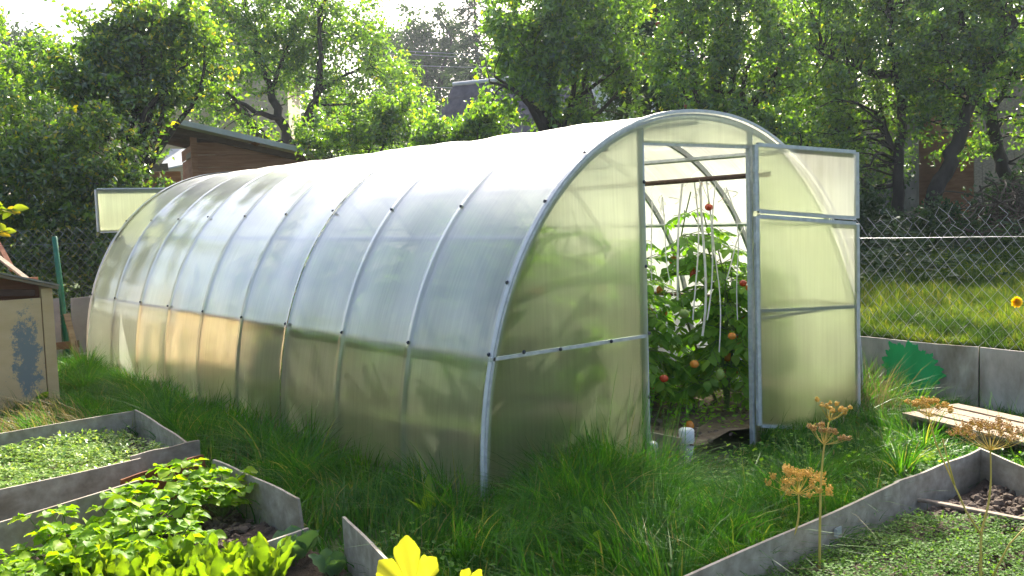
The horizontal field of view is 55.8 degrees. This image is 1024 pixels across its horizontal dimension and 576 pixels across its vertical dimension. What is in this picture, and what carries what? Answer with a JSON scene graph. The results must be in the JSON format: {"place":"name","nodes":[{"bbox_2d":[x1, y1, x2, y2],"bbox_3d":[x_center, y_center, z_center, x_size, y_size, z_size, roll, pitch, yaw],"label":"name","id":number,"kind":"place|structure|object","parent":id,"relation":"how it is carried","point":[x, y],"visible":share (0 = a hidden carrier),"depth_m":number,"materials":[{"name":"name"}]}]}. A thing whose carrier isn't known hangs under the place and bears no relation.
{"place":"outdoors","nodes":[
{"label":"outdoors","id":0,"kind":"place"},
{"bbox_2d":[22,60,267,247],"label":"garden house","id":1,"kind":"structure","parent":0,"point":[229,127],"depth_m":21.86,"materials":[{"name":"white paint"}]},
{"bbox_2d":[154,149,184,186],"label":"tin shed","id":2,"kind":"structure","parent":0,"point":[176,154],"depth_m":19.47,"materials":[{"name":"white metal"}]},
{"bbox_2d":[0,0,1021,193],"label":"sky","id":3,"kind":"structure","parent":0,"point":[47,13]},
{"bbox_2d":[4,218,1022,575],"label":"ground","id":4,"kind":"structure","parent":0,"point":[724,440],"depth_m":5.47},
{"bbox_2d":[0,202,28,219],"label":"rose bush","id":5,"kind":"object","parent":4,"relation":"on","point":[10,210],"visible":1,"depth_m":4.30,"materials":[{"name":"yellow plant"}]},
{"bbox_2d":[0,272,59,414],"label":"shed","id":6,"kind":"object","parent":4,"relation":"on","point":[28,360],"visible":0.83,"depth_m":6.99,"materials":[{"name":"beige wood"}]},
{"bbox_2d":[0,13,76,134],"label":"tree","id":7,"kind":"object","parent":4,"relation":"on","point":[13,34],"visible":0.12,"depth_m":54.78,"materials":[{"name":"green plant"}]},
{"bbox_2d":[0,6,85,246],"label":"tall bush","id":8,"kind":"object","parent":4,"relation":"on","point":[15,60],"visible":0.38,"depth_m":16.49,"materials":[{"name":"green plant"}]},
{"bbox_2d":[0,65,99,319],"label":"tall bush","id":9,"kind":"object","parent":4,"relation":"on","point":[25,152],"visible":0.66,"depth_m":10.79,"materials":[{"name":"green plant"}]},
{"bbox_2d":[0,226,108,354],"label":"chain link fence","id":10,"kind":"object","parent":4,"relation":"on","point":[58,274],"visible":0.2,"depth_m":9.55,"materials":[{"name":"metal"}]},
{"bbox_2d":[53,298,62,359],"bbox_3d":[-5.070,0.499,9.055,1.581,0.684,0.072,-6,6,-40],"label":"wall sheet","id":11,"kind":"object","parent":4,"relation":"on","point":[56,306],"depth_m":9.52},
{"bbox_2d":[56,313,86,358],"bbox_3d":[-4.367,0.558,9.409,0.603,0.661,0.357,-1,5,15],"label":"wooden trestle","id":12,"kind":"object","parent":4,"relation":"on","point":[70,330],"visible":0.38,"depth_m":9.21,"materials":[{"name":"brown wood"}]},
{"bbox_2d":[70,297,89,355],"bbox_3d":[-3.796,0.377,10.087,1.532,0.684,0.103,-6,6,-41],"label":"wall sheet","id":13,"kind":"object","parent":4,"relation":"on","point":[79,310],"depth_m":9.61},
{"bbox_2d":[14,91,177,320],"bbox_3d":[-4.719,-0.858,11.239,2.062,2.875,1.310,-5,6,-39],"label":"tall bush","id":14,"kind":"object","parent":4,"relation":"on","point":[110,168],"visible":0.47,"depth_m":10.97,"materials":[{"name":"green plant"}]},
{"bbox_2d":[0,410,200,520],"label":"raised bed","id":15,"kind":"object","parent":4,"relation":"on","point":[36,495],"visible":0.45,"depth_m":5.01,"materials":[{"name":"soil"}]},
{"bbox_2d":[0,426,167,488],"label":"seedling cover","id":16,"kind":"object","parent":15,"relation":"on","point":[84,456],"visible":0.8,"depth_m":5.29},
{"bbox_2d":[99,163,168,187],"bbox_3d":[-6.248,-0.995,15.719,1.357,2.040,0.070,-4,5,-24],"label":"board fence","id":17,"kind":"object","parent":4,"relation":"on","point":[161,167],"visible":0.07,"depth_m":15.85,"materials":[{"name":"brown wood"}]},
{"bbox_2d":[22,0,254,182],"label":"plum tree","id":18,"kind":"object","parent":4,"relation":"on","point":[127,44],"visible":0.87,"depth_m":12.49,"materials":[{"name":"green plant"}]},
{"bbox_2d":[0,455,346,575],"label":"raised bed","id":19,"kind":"object","parent":4,"relation":"on","point":[282,506],"visible":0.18,"depth_m":4.17,"materials":[{"name":"soil"}]},
{"bbox_2d":[0,562,47,575],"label":"strawberry plant","id":20,"kind":"object","parent":19,"relation":"on","point":[40,570],"visible":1,"depth_m":3.35,"materials":[{"name":"green plant"}]},
{"bbox_2d":[0,543,84,575],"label":"strawberry plant","id":21,"kind":"object","parent":19,"relation":"on","point":[21,558],"visible":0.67,"depth_m":3.48,"materials":[{"name":"green plant"}]},
{"bbox_2d":[3,523,89,564],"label":"strawberry plant","id":22,"kind":"object","parent":19,"relation":"on","point":[20,548],"visible":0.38,"depth_m":3.71,"materials":[{"name":"green plant"}]},
{"bbox_2d":[8,504,101,557],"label":"strawberry plant","id":23,"kind":"object","parent":19,"relation":"on","point":[54,529],"visible":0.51,"depth_m":3.83,"materials":[{"name":"green plant"}]},
{"bbox_2d":[52,534,77,575],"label":"sorrel plant","id":24,"kind":"object","parent":19,"relation":"on","point":[69,548],"visible":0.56,"depth_m":3.52,"materials":[{"name":"green plant"}]},
{"bbox_2d":[59,557,102,575],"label":"sorrel plant","id":25,"kind":"object","parent":19,"relation":"on","point":[78,570],"visible":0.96,"depth_m":3.29,"materials":[{"name":"green plant"}]},
{"bbox_2d":[45,523,138,570],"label":"strawberry plant","id":26,"kind":"object","parent":19,"relation":"on","point":[57,544],"visible":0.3,"depth_m":3.54,"materials":[{"name":"green plant"}]},
{"bbox_2d":[87,539,131,575],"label":"sorrel plant","id":27,"kind":"object","parent":19,"relation":"on","point":[108,568],"visible":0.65,"depth_m":3.44,"materials":[{"name":"green plant"}]},
{"bbox_2d":[70,506,166,554],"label":"strawberry plant","id":28,"kind":"object","parent":19,"relation":"on","point":[105,520],"visible":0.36,"depth_m":3.83,"materials":[{"name":"green plant"}]},
{"bbox_2d":[73,539,168,575],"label":"strawberry plant","id":29,"kind":"object","parent":19,"relation":"on","point":[129,553],"visible":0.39,"depth_m":3.47,"materials":[{"name":"green plant"}]},
{"bbox_2d":[97,552,144,575],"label":"sorrel plant","id":30,"kind":"object","parent":19,"relation":"on","point":[124,566],"visible":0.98,"depth_m":3.29,"materials":[{"name":"green plant"}]},
{"bbox_2d":[77,508,194,557],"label":"strawberry plant","id":31,"kind":"object","parent":19,"relation":"on","point":[122,527],"visible":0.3,"depth_m":3.68,"materials":[{"name":"green plant"}]},
{"bbox_2d":[98,482,210,538],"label":"strawberry plant","id":32,"kind":"object","parent":19,"relation":"on","point":[115,500],"visible":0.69,"depth_m":4.04,"materials":[{"name":"green plant"}]},
{"bbox_2d":[119,472,190,518],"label":"strawberry plant","id":33,"kind":"object","parent":19,"relation":"on","point":[170,477],"visible":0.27,"depth_m":4.35,"materials":[{"name":"green plant"}]},
{"bbox_2d":[134,540,182,575],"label":"sorrel plant","id":34,"kind":"object","parent":19,"relation":"on","point":[151,558],"visible":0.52,"depth_m":3.42,"materials":[{"name":"green plant"}]},
{"bbox_2d":[141,551,192,575],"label":"sorrel plant","id":35,"kind":"object","parent":19,"relation":"on","point":[158,570],"visible":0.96,"depth_m":3.31,"materials":[{"name":"green plant"}]},
{"bbox_2d":[113,518,226,569],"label":"strawberry plant","id":36,"kind":"object","parent":19,"relation":"on","point":[200,535],"visible":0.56,"depth_m":3.63,"materials":[{"name":"green plant"}]},
{"bbox_2d":[159,531,194,572],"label":"sorrel plant","id":37,"kind":"object","parent":19,"relation":"on","point":[177,558],"visible":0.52,"depth_m":3.52,"materials":[{"name":"green plant"}]},
{"bbox_2d":[135,480,224,533],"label":"strawberry plant","id":38,"kind":"object","parent":19,"relation":"on","point":[164,508],"visible":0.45,"depth_m":4.18,"materials":[{"name":"green plant"}]},
{"bbox_2d":[160,542,213,575],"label":"sorrel plant","id":39,"kind":"object","parent":19,"relation":"on","point":[199,563],"visible":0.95,"depth_m":3.37,"materials":[{"name":"green plant"}]},
{"bbox_2d":[145,457,235,506],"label":"strawberry plant","id":40,"kind":"object","parent":19,"relation":"on","point":[166,471],"visible":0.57,"depth_m":4.45,"materials":[{"name":"green plant"}]},
{"bbox_2d":[189,531,238,559],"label":"sorrel plant","id":41,"kind":"object","parent":19,"relation":"on","point":[213,539],"visible":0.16,"depth_m":3.54,"materials":[{"name":"green plant"}]},
{"bbox_2d":[153,504,277,549],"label":"soil clods","id":42,"kind":"object","parent":19,"relation":"on","point":[235,526],"visible":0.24,"depth_m":4.21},
{"bbox_2d":[174,466,257,518],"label":"strawberry plant","id":43,"kind":"object","parent":19,"relation":"on","point":[231,498],"visible":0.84,"depth_m":4.33,"materials":[{"name":"green plant"}]},
{"bbox_2d":[211,551,247,575],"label":"sorrel plant","id":44,"kind":"object","parent":19,"relation":"on","point":[225,566],"visible":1,"depth_m":3.29,"materials":[{"name":"green plant"}]},
{"bbox_2d":[220,536,256,575],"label":"sorrel plant","id":45,"kind":"object","parent":19,"relation":"on","point":[238,547],"visible":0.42,"depth_m":3.53,"materials":[{"name":"green plant"}]},
{"bbox_2d":[243,531,288,575],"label":"sorrel plant","id":46,"kind":"object","parent":19,"relation":"on","point":[262,558],"visible":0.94,"depth_m":3.49,"materials":[{"name":"green plant"}]},
{"bbox_2d":[243,535,296,575],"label":"plant","id":47,"kind":"object","parent":19,"relation":"on","point":[283,561],"visible":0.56,"depth_m":3.60,"materials":[{"name":"green plant"}]},
{"bbox_2d":[272,525,318,566],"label":"horseradish plant","id":48,"kind":"object","parent":19,"relation":"on","point":[305,543],"visible":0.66,"depth_m":3.80,"materials":[{"name":"green plant"}]},
{"bbox_2d":[308,547,346,575],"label":"horseradish plant","id":49,"kind":"object","parent":19,"relation":"on","point":[328,561],"visible":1,"depth_m":3.64,"materials":[{"name":"green plant"}]},
{"bbox_2d":[154,0,308,142],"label":"garden house","id":50,"kind":"structure","parent":4,"relation":"on","point":[288,107],"depth_m":27.18,"materials":[{"name":"white paint"}]},
{"bbox_2d":[150,116,336,180],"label":"plank shed","id":51,"kind":"structure","parent":4,"relation":"on","point":[208,150],"depth_m":15.05,"materials":[{"name":"brown wood"}]},
{"bbox_2d":[155,0,448,155],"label":"apple tree","id":52,"kind":"object","parent":4,"relation":"on","point":[296,50],"visible":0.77,"depth_m":17.86,"materials":[{"name":"green plant"}]},
{"bbox_2d":[283,79,428,161],"bbox_3d":[-2.301,-1.724,15.201,2.639,3.196,1.665,-5,6,-39],"label":"bush","id":53,"kind":"object","parent":4,"relation":"on","point":[396,121],"visible":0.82,"depth_m":14.92,"materials":[{"name":"green plant"}]},
{"bbox_2d":[342,516,387,575],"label":"raised bed","id":54,"kind":"object","parent":4,"relation":"on","point":[369,555],"visible":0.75,"depth_m":3.60,"materials":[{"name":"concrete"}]},
{"bbox_2d":[346,6,434,150],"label":"tree","id":55,"kind":"object","parent":4,"relation":"on","point":[397,33],"visible":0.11,"depth_m":59.60,"materials":[{"name":"green plant"}]},
{"bbox_2d":[406,474,435,513],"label":"weed","id":56,"kind":"object","parent":4,"relation":"on","point":[429,481],"visible":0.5,"depth_m":4.27,"materials":[{"name":"green plant"}]},
{"bbox_2d":[376,535,482,575],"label":"squash plant","id":57,"kind":"object","parent":4,"relation":"on","point":[406,551],"visible":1,"depth_m":2.77,"materials":[{"name":"yellow plant"}]},
{"bbox_2d":[385,0,483,126],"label":"tree","id":58,"kind":"object","parent":4,"relation":"on","point":[420,33],"visible":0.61,"depth_m":51.30,"materials":[{"name":"green plant"}]},
{"bbox_2d":[0,51,894,180],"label":"wood","id":59,"kind":"object","parent":4,"relation":"on","point":[303,105],"depth_m":71.17,"materials":[{"name":"green plant"}]},
{"bbox_2d":[400,83,521,147],"bbox_3d":[-0.661,-1.625,14.616,1.950,2.879,1.266,-2,4,-2],"label":"bush","id":60,"kind":"object","parent":4,"relation":"on","point":[465,127],"visible":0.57,"depth_m":14.27,"materials":[{"name":"green plant"}]},
{"bbox_2d":[437,0,507,115],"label":"spruce tree","id":61,"kind":"object","parent":4,"relation":"on","point":[470,38],"visible":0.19,"depth_m":45.02,"materials":[{"name":"green plant"}]},
{"bbox_2d":[86,109,862,507],"bbox_3d":[-0.825,-0.110,7.406,3.028,1.885,6.276,-5,6,-39],"label":"greenhouse","id":62,"kind":"object","parent":4,"relation":"on","point":[486,299],"visible":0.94,"depth_m":5.40,"materials":[{"name":"translucent polycarbonate"},{"name":"galvanised steel"},{"name":"dark wood"}]},
{"bbox_2d":[94,187,169,232],"bbox_3d":[-3.504,-0.749,9.225,0.894,0.414,0.030,-5,6,-39],"label":"door leaf","id":63,"kind":"structure","parent":62,"relation":"in","point":[113,206],"depth_m":9.05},
{"bbox_2d":[646,240,694,411],"bbox_3d":[0.850,0.223,6.372,0.776,1.333,0.787,1,5,29],"label":"tomato plant","id":64,"kind":"object","parent":62,"relation":"on","point":[659,289],"visible":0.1,"depth_m":6.31,"materials":[{"name":"green plant"}]},
{"bbox_2d":[647,265,699,407],"bbox_3d":[0.765,0.216,5.954,0.693,1.168,0.687,2,6,39],"label":"tomato plant","id":65,"kind":"object","parent":62,"relation":"on","point":[654,336],"visible":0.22,"depth_m":5.85,"materials":[{"name":"green plant"}]},
{"bbox_2d":[677,184,682,299],"bbox_3d":[1.027,-0.286,5.921,0.020,0.706,0.210,0,5,21],"label":"string","id":66,"kind":"object","parent":62,"relation":"hanging from","point":[679,212],"visible":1,"depth_m":5.88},
{"bbox_2d":[692,182,698,319],"bbox_3d":[1.111,-0.227,5.845,0.033,0.825,0.203,0,5,18],"label":"string","id":67,"kind":"object","parent":62,"relation":"hanging from","point":[697,253],"visible":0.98,"depth_m":5.86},
{"bbox_2d":[656,192,748,406],"bbox_3d":[1.329,0.068,6.243,0.783,1.388,0.776,2,6,43],"label":"tomato plant","id":68,"kind":"object","parent":62,"relation":"on","point":[689,256],"visible":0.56,"depth_m":6.14,"materials":[{"name":"green plant"}]},
{"bbox_2d":[694,179,713,335],"bbox_3d":[1.143,-0.189,5.828,0.104,0.937,0.242,0,5,28],"label":"string","id":69,"kind":"object","parent":62,"relation":"hanging from","point":[704,253],"visible":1,"depth_m":5.78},
{"bbox_2d":[650,393,765,445],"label":"soil clods","id":70,"kind":"object","parent":62,"relation":"on","point":[658,420],"visible":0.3,"depth_m":5.75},
{"bbox_2d":[667,250,748,410],"bbox_3d":[1.334,0.250,6.002,0.766,1.044,0.763,-1,4,5],"label":"tomato plant","id":71,"kind":"object","parent":62,"relation":"on","point":[709,364],"visible":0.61,"depth_m":5.92,"materials":[{"name":"green plant"}]},
{"bbox_2d":[712,180,720,351],"bbox_3d":[1.217,-0.135,5.719,0.042,1.010,0.206,-2,4,2],"label":"string","id":72,"kind":"object","parent":62,"relation":"hanging from","point":[716,266],"visible":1,"depth_m":5.75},
{"bbox_2d":[718,188,738,319],"bbox_3d":[1.276,-0.211,5.691,0.121,0.778,0.228,-1,5,13],"label":"string","id":73,"kind":"object","parent":62,"relation":"hanging from","point":[724,195],"visible":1,"depth_m":5.66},
{"bbox_2d":[752,143,859,219],"bbox_3d":[1.680,-0.600,5.497,0.771,0.450,0.027,-4,5,-25],"label":"door leaf","id":74,"kind":"structure","parent":62,"relation":"in","point":[792,180],"depth_m":5.48,"materials":[{"name":"metal"}]},
{"bbox_2d":[753,214,860,429],"bbox_3d":[1.708,0.229,5.561,0.771,1.323,0.027,-4,5,-25],"label":"door leaf","id":75,"kind":"structure","parent":62,"relation":"in","point":[807,270],"depth_m":5.53,"materials":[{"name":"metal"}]},
{"bbox_2d":[417,5,544,130],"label":"tree","id":76,"kind":"object","parent":4,"relation":"on","point":[444,92],"visible":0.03,"depth_m":47.23,"materials":[{"name":"green plant"}]},
{"bbox_2d":[0,349,1016,575],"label":"dry grass","id":77,"kind":"structure","parent":4,"relation":"on","point":[80,414],"depth_m":5.92,"materials":[{"name":"plant"}]},
{"bbox_2d":[0,327,1023,575],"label":"grass","id":78,"kind":"structure","parent":4,"relation":"on","point":[294,463],"depth_m":4.30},
{"bbox_2d":[439,69,600,134],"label":"garden house","id":79,"kind":"structure","parent":4,"relation":"on","point":[461,92],"depth_m":26.43,"materials":[{"name":"grey plaster"},{"name":"grey metal roofing"}]},
{"bbox_2d":[468,0,662,132],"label":"cherry tree","id":80,"kind":"object","parent":4,"relation":"on","point":[570,40],"visible":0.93,"depth_m":12.72,"materials":[{"name":"green plant"}]},
{"bbox_2d":[570,507,605,545],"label":"weed","id":81,"kind":"object","parent":4,"relation":"on","point":[580,520],"visible":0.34,"depth_m":3.76,"materials":[{"name":"green plant"}]},
{"bbox_2d":[574,0,752,121],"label":"tree","id":82,"kind":"object","parent":4,"relation":"on","point":[643,89],"visible":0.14,"depth_m":16.43,"materials":[{"name":"green plant"}]},
{"bbox_2d":[650,432,682,465],"bbox_3d":[0.140,0.819,6.000,0.016,0.168,2.420,-5,6,-38],"label":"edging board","id":83,"kind":"object","parent":4,"relation":"on","point":[656,436],"visible":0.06,"depth_m":5.12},
{"bbox_2d":[343,376,1023,575],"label":"ground weeds","id":84,"kind":"object","parent":4,"relation":"on","point":[711,408],"visible":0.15,"depth_m":4.95,"materials":[{"name":"green plant"}]},
{"bbox_2d":[679,427,693,462],"bbox_3d":[0.942,0.861,5.210,0.084,0.212,0.083,-5,6,-39],"label":"plastic bottle","id":85,"kind":"object","parent":4,"relation":"on","point":[690,436],"visible":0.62,"depth_m":5.17,"materials":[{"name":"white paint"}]},
{"bbox_2d":[624,0,839,147],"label":"apple tree","id":86,"kind":"object","parent":4,"relation":"on","point":[727,52],"visible":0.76,"depth_m":12.23,"materials":[{"name":"green plant"}]},
{"bbox_2d":[741,0,916,212],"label":"garden tree","id":87,"kind":"object","parent":4,"relation":"on","point":[873,173],"visible":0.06,"depth_m":16.80,"materials":[{"name":"green plant"}]},
{"bbox_2d":[684,447,1023,575],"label":"raised bed","id":88,"kind":"object","parent":4,"relation":"on","point":[972,469],"visible":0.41,"depth_m":3.80,"materials":[{"name":"soil"}]},
{"bbox_2d":[764,461,833,534],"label":"dill plant","id":89,"kind":"object","parent":88,"relation":"on","point":[788,471],"visible":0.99,"depth_m":3.46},
{"bbox_2d":[806,396,852,568],"bbox_3d":[1.123,0.711,3.418,0.163,0.656,0.166,-5,6,-39],"label":"dill plant","id":90,"kind":"object","parent":88,"relation":"on","point":[834,431],"visible":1,"depth_m":3.39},
{"bbox_2d":[760,507,1023,575],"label":"seedling cover","id":91,"kind":"object","parent":88,"relation":"on","point":[999,537],"visible":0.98,"depth_m":3.52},
{"bbox_2d":[798,533,1021,575],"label":"soil clods","id":92,"kind":"object","parent":88,"relation":"on","point":[932,551],"visible":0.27,"depth_m":3.50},
{"bbox_2d":[904,396,1023,575],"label":"dill plant","id":93,"kind":"object","parent":88,"relation":"on","point":[922,402],"visible":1,"depth_m":3.27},
{"bbox_2d":[917,497,1023,522],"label":"wood strip","id":94,"kind":"object","parent":88,"relation":"on","point":[953,506],"visible":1,"depth_m":3.98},
{"bbox_2d":[925,484,1023,537],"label":"soil clods","id":95,"kind":"object","parent":88,"relation":"on","point":[1002,498],"visible":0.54,"depth_m":4.09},
{"bbox_2d":[807,117,924,220],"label":"grey shed","id":96,"kind":"structure","parent":4,"relation":"on","point":[912,194],"depth_m":18.02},
{"bbox_2d":[777,0,963,226],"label":"apple tree","id":97,"kind":"object","parent":4,"relation":"on","point":[855,45],"visible":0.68,"depth_m":13.31,"materials":[{"name":"green plant"}]},
{"bbox_2d":[770,15,980,117],"bbox_3d":[8.778,-4.037,21.127,7.423,5.951,4.275,-3,5,-17],"label":"garden tree","id":98,"kind":"object","parent":4,"relation":"on","point":[889,94],"visible":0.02,"depth_m":20.24,"materials":[{"name":"green plant"}]},
{"bbox_2d":[835,178,922,251],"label":"shrub","id":99,"kind":"object","parent":4,"relation":"on","point":[869,207],"visible":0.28,"depth_m":11.96,"materials":[{"name":"green plant"}]},
{"bbox_2d":[861,336,978,407],"bbox_3d":[2.439,0.552,6.620,0.024,0.452,1.500,-5,6,-39],"label":"wall sheet","id":100,"kind":"object","parent":4,"relation":"on","point":[956,364],"depth_m":6.26,"materials":[{"name":"green paint"}]},
{"bbox_2d":[834,197,1023,348],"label":"chain link fence","id":101,"kind":"object","parent":4,"relation":"on","point":[945,277],"visible":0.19,"depth_m":6.18,"materials":[{"name":"metal"}]},
{"bbox_2d":[855,0,1023,213],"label":"apple tree","id":102,"kind":"object","parent":4,"relation":"on","point":[968,50],"visible":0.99,"depth_m":12.89,"materials":[{"name":"green plant"}]},
{"bbox_2d":[860,197,1023,285],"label":"undergrowth","id":103,"kind":"object","parent":4,"relation":"on","point":[887,250],"visible":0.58,"depth_m":10.69,"materials":[{"name":"green plant"}]},
{"bbox_2d":[880,44,1023,218],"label":"board shed","id":104,"kind":"structure","parent":4,"relation":"on","point":[971,173],"depth_m":16.59,"materials":[{"name":"brown wood"}]},
{"bbox_2d":[907,190,997,253],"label":"shrub","id":105,"kind":"object","parent":4,"relation":"on","point":[928,213],"visible":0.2,"depth_m":11.92,"materials":[{"name":"green plant"}]},
{"bbox_2d":[902,403,1023,461],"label":"wooden pallet","id":106,"kind":"object","parent":4,"relation":"on","point":[967,413],"visible":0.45,"depth_m":5.43,"materials":[{"name":"brown wood"}]},
{"bbox_2d":[939,176,1023,245],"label":"brush pile","id":107,"kind":"object","parent":4,"relation":"on","point":[1014,193],"visible":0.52,"depth_m":12.04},
{"bbox_2d":[961,153,1023,231],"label":"shrub","id":108,"kind":"object","parent":4,"relation":"on","point":[988,191],"visible":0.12,"depth_m":12.81,"materials":[{"name":"green plant"}]},
{"bbox_2d":[980,347,1023,416],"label":"wall sheet","id":109,"kind":"object","parent":4,"relation":"on","point":[1002,377],"depth_m":5.92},
{"bbox_2d":[860,219,1023,350],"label":"lawn grass","id":110,"kind":"structure","parent":0,"point":[979,301],"depth_m":7.41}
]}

